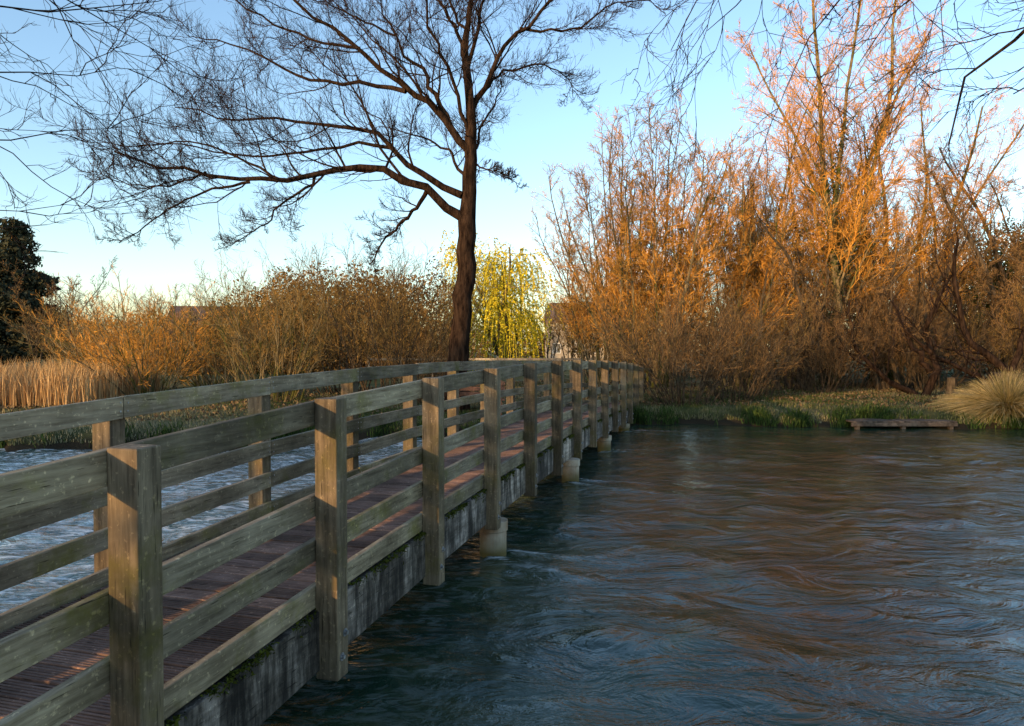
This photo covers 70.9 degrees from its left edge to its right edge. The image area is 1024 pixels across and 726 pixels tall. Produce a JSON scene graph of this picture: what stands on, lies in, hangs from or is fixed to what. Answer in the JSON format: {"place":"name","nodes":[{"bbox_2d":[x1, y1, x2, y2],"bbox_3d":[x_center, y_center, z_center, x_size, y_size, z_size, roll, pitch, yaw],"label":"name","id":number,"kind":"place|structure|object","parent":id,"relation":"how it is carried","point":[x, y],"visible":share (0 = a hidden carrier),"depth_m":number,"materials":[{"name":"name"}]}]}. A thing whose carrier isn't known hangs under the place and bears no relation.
{"place":"outdoors","nodes":[
{"label":"outdoors","id":0,"kind":"place"},
{"bbox_2d":[0,424,1023,725],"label":"river water","id":1,"kind":"structure","parent":0,"point":[688,574],"depth_m":6.89,"materials":[{"name":"blue liquid"}]},
{"bbox_2d":[0,353,1023,451],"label":"ground","id":2,"kind":"structure","parent":0,"point":[77,445],"depth_m":21.59,"materials":[{"name":"green plant"}]},
{"bbox_2d":[1,258,69,369],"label":"distant tree","id":3,"kind":"object","parent":2,"relation":"on","point":[37,325],"visible":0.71,"depth_m":45.93,"materials":[{"name":"brown plant"}]},
{"bbox_2d":[0,216,84,365],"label":"conifer tree","id":4,"kind":"object","parent":2,"relation":"on","point":[11,253],"visible":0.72,"depth_m":48.80,"materials":[{"name":"green plant"}]},
{"bbox_2d":[26,263,88,363],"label":"distant tree","id":5,"kind":"object","parent":2,"relation":"on","point":[76,284],"visible":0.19,"depth_m":60.45,"materials":[{"name":"brown plant"}]},
{"bbox_2d":[1,291,152,371],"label":"willow shrub","id":6,"kind":"object","parent":2,"relation":"on","point":[52,342],"visible":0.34,"depth_m":41.03,"materials":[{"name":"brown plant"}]},
{"bbox_2d":[45,255,116,366],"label":"distant tree","id":7,"kind":"object","parent":2,"relation":"on","point":[100,284],"visible":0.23,"depth_m":54.62,"materials":[{"name":"brown plant"}]},
{"bbox_2d":[0,354,166,407],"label":"reed bed","id":8,"kind":"object","parent":2,"relation":"on","point":[39,386],"visible":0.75,"depth_m":22.50,"materials":[{"name":"beige plant"}]},
{"bbox_2d":[21,286,213,377],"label":"willow shrub","id":9,"kind":"object","parent":2,"relation":"on","point":[69,346],"visible":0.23,"depth_m":35.38,"materials":[{"name":"orange plant"}]},
{"bbox_2d":[10,264,242,395],"bbox_3d":[-12.638,-0.936,24.447,6.645,4.759,6.410,0,1,0],"label":"willow shrub","id":10,"kind":"object","parent":2,"relation":"on","point":[132,348],"visible":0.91,"depth_m":23.71,"materials":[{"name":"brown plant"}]},
{"bbox_2d":[41,304,211,380],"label":"willow shrub","id":11,"kind":"object","parent":2,"relation":"on","point":[79,347],"visible":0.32,"depth_m":28.14,"materials":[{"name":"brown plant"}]},
{"bbox_2d":[0,0,266,362],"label":"riverside tree","id":12,"kind":"object","parent":2,"relation":"on","point":[108,11],"visible":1,"depth_m":7.49,"materials":[{"name":"brown plant"}]},
{"bbox_2d":[141,283,182,343],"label":"distant tree","id":13,"kind":"object","parent":2,"relation":"on","point":[166,306],"visible":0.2,"depth_m":59.02,"materials":[{"name":"brown plant"}]},
{"bbox_2d":[112,289,296,385],"bbox_3d":[-13.948,-1.183,32.691,7.692,4.759,7.974,-1,1,-25],"label":"willow shrub","id":14,"kind":"object","parent":2,"relation":"on","point":[195,375],"visible":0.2,"depth_m":32.22,"materials":[{"name":"brown plant"}]},
{"bbox_2d":[105,253,315,386],"bbox_3d":[-10.857,-1.366,27.221,7.039,5.406,6.691,0,1,-13],"label":"willow shrub","id":15,"kind":"object","parent":2,"relation":"on","point":[215,357],"visible":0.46,"depth_m":26.35,"materials":[{"name":"brown plant"}]},
{"bbox_2d":[165,306,296,365],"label":"cottage","id":16,"kind":"structure","parent":2,"relation":"on","point":[178,308],"depth_m":64.42,"materials":[{"name":"tile"}]},
{"bbox_2d":[140,240,355,401],"bbox_3d":[-8.496,-1.400,24.278,6.690,5.690,7.039,0,1,0],"label":"willow shrub","id":17,"kind":"object","parent":2,"relation":"on","point":[281,362],"visible":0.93,"depth_m":24.04,"materials":[{"name":"brown plant"}]},
{"bbox_2d":[148,256,473,374],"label":"beech hedge","id":18,"kind":"object","parent":2,"relation":"on","point":[426,294],"visible":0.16,"depth_m":43.79,"materials":[{"name":"brown plant"}]},
{"bbox_2d":[0,360,643,725],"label":"wooden footbridge","id":19,"kind":"object","parent":2,"relation":"on","point":[261,609],"visible":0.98,"depth_m":4.47,"materials":[{"name":"brown wood"}]},
{"bbox_2d":[255,222,427,393],"bbox_3d":[-6.371,-1.829,27.924,6.145,6.412,6.328,0,1,13],"label":"willow shrub","id":20,"kind":"object","parent":2,"relation":"on","point":[340,345],"visible":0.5,"depth_m":28.05,"materials":[{"name":"brown plant"}]},
{"bbox_2d":[0,0,691,410],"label":"bare tree","id":21,"kind":"object","parent":2,"relation":"on","point":[464,214],"visible":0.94,"depth_m":21.61,"materials":[{"name":"brown plant"}]},
{"bbox_2d":[283,233,453,391],"bbox_3d":[-4.614,-1.497,25.218,5.852,5.829,6.026,1,2,31],"label":"willow shrub","id":22,"kind":"object","parent":2,"relation":"on","point":[375,338],"visible":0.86,"depth_m":24.41,"materials":[{"name":"brown plant"}]},
{"bbox_2d":[364,319,487,404],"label":"willow shrub","id":23,"kind":"object","parent":2,"relation":"on","point":[428,358],"visible":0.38,"depth_m":23.75,"materials":[{"name":"brown plant"}]},
{"bbox_2d":[359,259,504,375],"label":"willow shrub","id":24,"kind":"object","parent":2,"relation":"on","point":[450,313],"visible":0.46,"depth_m":27.26,"materials":[{"name":"brown plant"}]},
{"bbox_2d":[459,380,504,414],"bbox_3d":[-0.950,1.006,20.791,1.500,1.006,0.564,0,1,0],"label":"wooden bench","id":25,"kind":"object","parent":2,"relation":"on","point":[474,389],"visible":0.19,"depth_m":20.98,"materials":[{"name":"brown wood"}]},
{"bbox_2d":[0,379,979,421],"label":"leaf litter","id":26,"kind":"object","parent":2,"relation":"on","point":[13,407],"visible":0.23,"depth_m":24.92,"materials":[{"name":"brown plant"}]},
{"bbox_2d":[35,309,956,358],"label":"distant woodland","id":27,"kind":"object","parent":2,"relation":"on","point":[539,350],"visible":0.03,"depth_m":94.44,"materials":[{"name":"brown plant"}]},
{"bbox_2d":[427,226,572,371],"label":"weeping willow","id":28,"kind":"object","parent":2,"relation":"on","point":[503,321],"visible":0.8,"depth_m":47.91,"materials":[{"name":"yellow plant"}]},
{"bbox_2d":[0,400,1023,448],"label":"waterside plants","id":29,"kind":"object","parent":2,"relation":"on","point":[842,416],"visible":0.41,"depth_m":20.95,"materials":[{"name":"green plant"}]},
{"bbox_2d":[367,356,722,376],"bbox_3d":[1.900,0.263,39.992,19.920,1.250,0.170,0,1,0],"label":"rail fence","id":30,"kind":"object","parent":2,"relation":"on","point":[529,358],"visible":0.16,"depth_m":39.90,"materials":[{"name":"brown wood"}]},
{"bbox_2d":[537,287,577,360],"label":"distant tree","id":31,"kind":"object","parent":2,"relation":"on","point":[552,336],"visible":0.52,"depth_m":58.23,"materials":[{"name":"brown plant"}]},
{"bbox_2d":[536,286,582,360],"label":"distant tree","id":32,"kind":"object","parent":2,"relation":"on","point":[573,340],"visible":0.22,"depth_m":62.21,"materials":[{"name":"brown plant"}]},
{"bbox_2d":[531,261,639,375],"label":"willow shrub","id":33,"kind":"object","parent":2,"relation":"on","point":[562,324],"visible":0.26,"depth_m":41.64,"materials":[{"name":"brown plant"}]},
{"bbox_2d":[542,303,629,360],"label":"cottage","id":34,"kind":"structure","parent":2,"relation":"on","point":[558,354],"depth_m":83.50,"materials":[{"name":"beige"}]},
{"bbox_2d":[553,323,594,352],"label":"windows","id":35,"kind":"structure","parent":34,"relation":"in","point":[558,345],"depth_m":83.45,"materials":[{"name":"white glass"}]},
{"bbox_2d":[525,167,683,382],"bbox_3d":[4.978,-3.806,34.925,7.685,9.906,7.070,1,2,38],"label":"pollard willow","id":36,"kind":"object","parent":2,"relation":"on","point":[576,329],"visible":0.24,"depth_m":34.09,"materials":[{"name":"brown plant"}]},
{"bbox_2d":[569,283,688,393],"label":"willow shrub","id":37,"kind":"object","parent":2,"relation":"on","point":[639,334],"visible":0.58,"depth_m":27.17,"materials":[{"name":"brown plant"}]},
{"bbox_2d":[530,89,767,388],"bbox_3d":[5.352,-5.237,31.112,10.926,12.985,8.275,1,1,24],"label":"pollard willow","id":38,"kind":"object","parent":2,"relation":"on","point":[661,278],"visible":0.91,"depth_m":29.93,"materials":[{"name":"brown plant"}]},
{"bbox_2d":[579,259,802,406],"bbox_3d":[5.784,-0.895,23.458,7.012,4.921,7.542,0,1,0],"label":"willow shrub","id":39,"kind":"object","parent":2,"relation":"on","point":[670,349],"visible":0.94,"depth_m":23.16,"materials":[{"name":"brown plant"}]},
{"bbox_2d":[669,300,826,402],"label":"willow shrub","id":40,"kind":"object","parent":2,"relation":"on","point":[755,373],"visible":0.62,"depth_m":24.17,"materials":[{"name":"brown plant"}]},
{"bbox_2d":[658,138,845,386],"bbox_3d":[11.088,-4.021,33.251,8.317,10.427,9.041,0,1,0],"label":"pollard willow","id":41,"kind":"object","parent":2,"relation":"on","point":[738,271],"visible":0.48,"depth_m":31.26,"materials":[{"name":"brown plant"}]},
{"bbox_2d":[693,284,829,396],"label":"willow shrub","id":42,"kind":"object","parent":2,"relation":"on","point":[756,359],"visible":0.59,"depth_m":26.37,"materials":[{"name":"brown plant"}]},
{"bbox_2d":[719,49,846,379],"bbox_3d":[12.617,-6.183,35.461,5.492,15.561,8.094,0,1,9],"label":"ivy clad tree","id":43,"kind":"object","parent":2,"relation":"on","point":[760,170],"visible":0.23,"depth_m":34.51,"materials":[{"name":"orange plant"}]},
{"bbox_2d":[557,276,1023,377],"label":"bramble thicket","id":44,"kind":"object","parent":2,"relation":"on","point":[568,337],"visible":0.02,"depth_m":41.54,"materials":[{"name":"brown plant"}]},
{"bbox_2d":[733,203,857,390],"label":"crack willow","id":45,"kind":"object","parent":2,"relation":"on","point":[795,279],"visible":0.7,"depth_m":29.20,"materials":[{"name":"brown plant"}]},
{"bbox_2d":[714,158,879,381],"bbox_3d":[14.018,-4.735,36.766,9.833,11.687,7.448,-1,2,-45],"label":"pollard willow","id":46,"kind":"object","parent":2,"relation":"on","point":[775,365],"visible":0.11,"depth_m":36.44,"materials":[{"name":"orange plant"}]},
{"bbox_2d":[610,0,1023,260],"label":"riverside tree","id":47,"kind":"object","parent":2,"relation":"on","point":[1018,36],"visible":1,"depth_m":9.06,"materials":[{"name":"brown plant"}]},
{"bbox_2d":[734,298,899,393],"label":"willow shrub","id":48,"kind":"object","parent":2,"relation":"on","point":[822,357],"visible":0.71,"depth_m":27.78,"materials":[{"name":"brown plant"}]},
{"bbox_2d":[725,18,939,381],"bbox_3d":[15.501,-7.438,34.839,9.522,18.307,6.461,1,2,40],"label":"ivy clad tree","id":49,"kind":"object","parent":2,"relation":"on","point":[884,213],"visible":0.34,"depth_m":34.35,"materials":[{"name":"orange plant"}]},
{"bbox_2d":[726,0,978,387],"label":"ivy clad tree","id":50,"kind":"object","parent":2,"relation":"on","point":[841,265],"visible":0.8,"depth_m":30.91,"materials":[{"name":"orange plant"}]},
{"bbox_2d":[754,266,953,389],"bbox_3d":[14.401,-1.394,30.662,8.296,5.413,7.714,-1,2,-43],"label":"willow shrub","id":51,"kind":"object","parent":2,"relation":"on","point":[869,357],"visible":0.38,"depth_m":30.12,"materials":[{"name":"brown plant"}]},
{"bbox_2d":[807,232,978,396],"bbox_3d":[14.186,-1.627,26.757,5.946,6.396,3.262,0,1,0],"label":"leaning willow","id":52,"kind":"object","parent":2,"relation":"on","point":[930,384],"visible":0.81,"depth_m":26.77,"materials":[{"name":"brown plant"}]},
{"bbox_2d":[841,234,952,391],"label":"crack willow","id":53,"kind":"object","parent":2,"relation":"on","point":[877,384],"visible":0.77,"depth_m":29.22,"materials":[{"name":"brown plant"}]},
{"bbox_2d":[846,418,957,428],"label":"fishing platform","id":54,"kind":"structure","parent":2,"relation":"on","point":[856,423],"depth_m":20.34,"materials":[{"name":"brown wood"}]},
{"bbox_2d":[806,166,1008,379],"bbox_3d":[19.324,-4.346,36.243,9.493,10.948,8.733,1,2,35],"label":"pollard willow","id":55,"kind":"object","parent":2,"relation":"on","point":[891,377],"visible":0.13,"depth_m":34.66,"materials":[{"name":"orange plant"}]},
{"bbox_2d":[851,71,1023,376],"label":"ivy clad tree","id":56,"kind":"object","parent":2,"relation":"on","point":[967,168],"visible":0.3,"depth_m":37.15,"materials":[{"name":"orange plant"}]},
{"bbox_2d":[856,303,1018,391],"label":"willow shrub","id":57,"kind":"object","parent":2,"relation":"on","point":[921,371],"visible":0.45,"depth_m":28.67,"materials":[{"name":"brown plant"}]},
{"bbox_2d":[862,197,1023,386],"bbox_3d":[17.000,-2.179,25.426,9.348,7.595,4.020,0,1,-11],"label":"leaning willow","id":58,"kind":"object","parent":2,"relation":"on","point":[989,356],"visible":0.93,"depth_m":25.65,"materials":[{"name":"brown plant"}]},
{"bbox_2d":[945,377,956,398],"bbox_3d":[15.300,0.931,25.029,0.476,0.859,0.478,0,1,0],"label":"tree stump","id":59,"kind":"object","parent":2,"relation":"on","point":[951,382],"visible":0.65,"depth_m":24.91,"materials":[{"name":"brown wood"}]},
{"bbox_2d":[905,147,1023,372],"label":"alder tree","id":60,"kind":"object","parent":2,"relation":"on","point":[987,280],"visible":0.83,"depth_m":30.96,"materials":[{"name":"brown plant"}]},
{"bbox_2d":[910,263,1023,381],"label":"willow shrub","id":61,"kind":"object","parent":2,"relation":"on","point":[995,337],"visible":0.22,"depth_m":32.38,"materials":[{"name":"brown plant"}]},
{"bbox_2d":[911,129,1023,350],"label":"alder tree","id":62,"kind":"object","parent":2,"relation":"on","point":[1012,238],"visible":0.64,"depth_m":36.07,"materials":[{"name":"brown plant"}]},
{"bbox_2d":[924,272,1023,386],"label":"willow shrub","id":63,"kind":"object","parent":2,"relation":"on","point":[1011,338],"visible":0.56,"depth_m":29.63,"materials":[{"name":"brown plant"}]},
{"bbox_2d":[925,366,1023,426],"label":"sedge tussock","id":64,"kind":"object","parent":2,"relation":"on","point":[1006,396],"visible":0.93,"depth_m":20.88,"materials":[{"name":"beige plant"}]},
{"bbox_2d":[934,216,1023,373],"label":"shrub","id":65,"kind":"object","parent":2,"relation":"on","point":[989,269],"visible":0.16,"depth_m":37.46,"materials":[{"name":"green plant"}]},
{"bbox_2d":[952,372,1023,399],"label":"tussock","id":66,"kind":"object","parent":2,"relation":"on","point":[1001,377],"visible":0.1,"depth_m":24.23,"materials":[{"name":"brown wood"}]},
{"bbox_2d":[973,235,1023,269],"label":"crack willow","id":67,"kind":"object","parent":2,"relation":"on","point":[1011,258],"visible":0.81,"depth_m":31.25,"materials":[{"name":"brown plant"}]},
{"bbox_2d":[0,0,1023,352],"label":"sky","id":68,"kind":"structure","parent":0,"point":[544,132],"materials":[{"name":"blue"}]}
]}

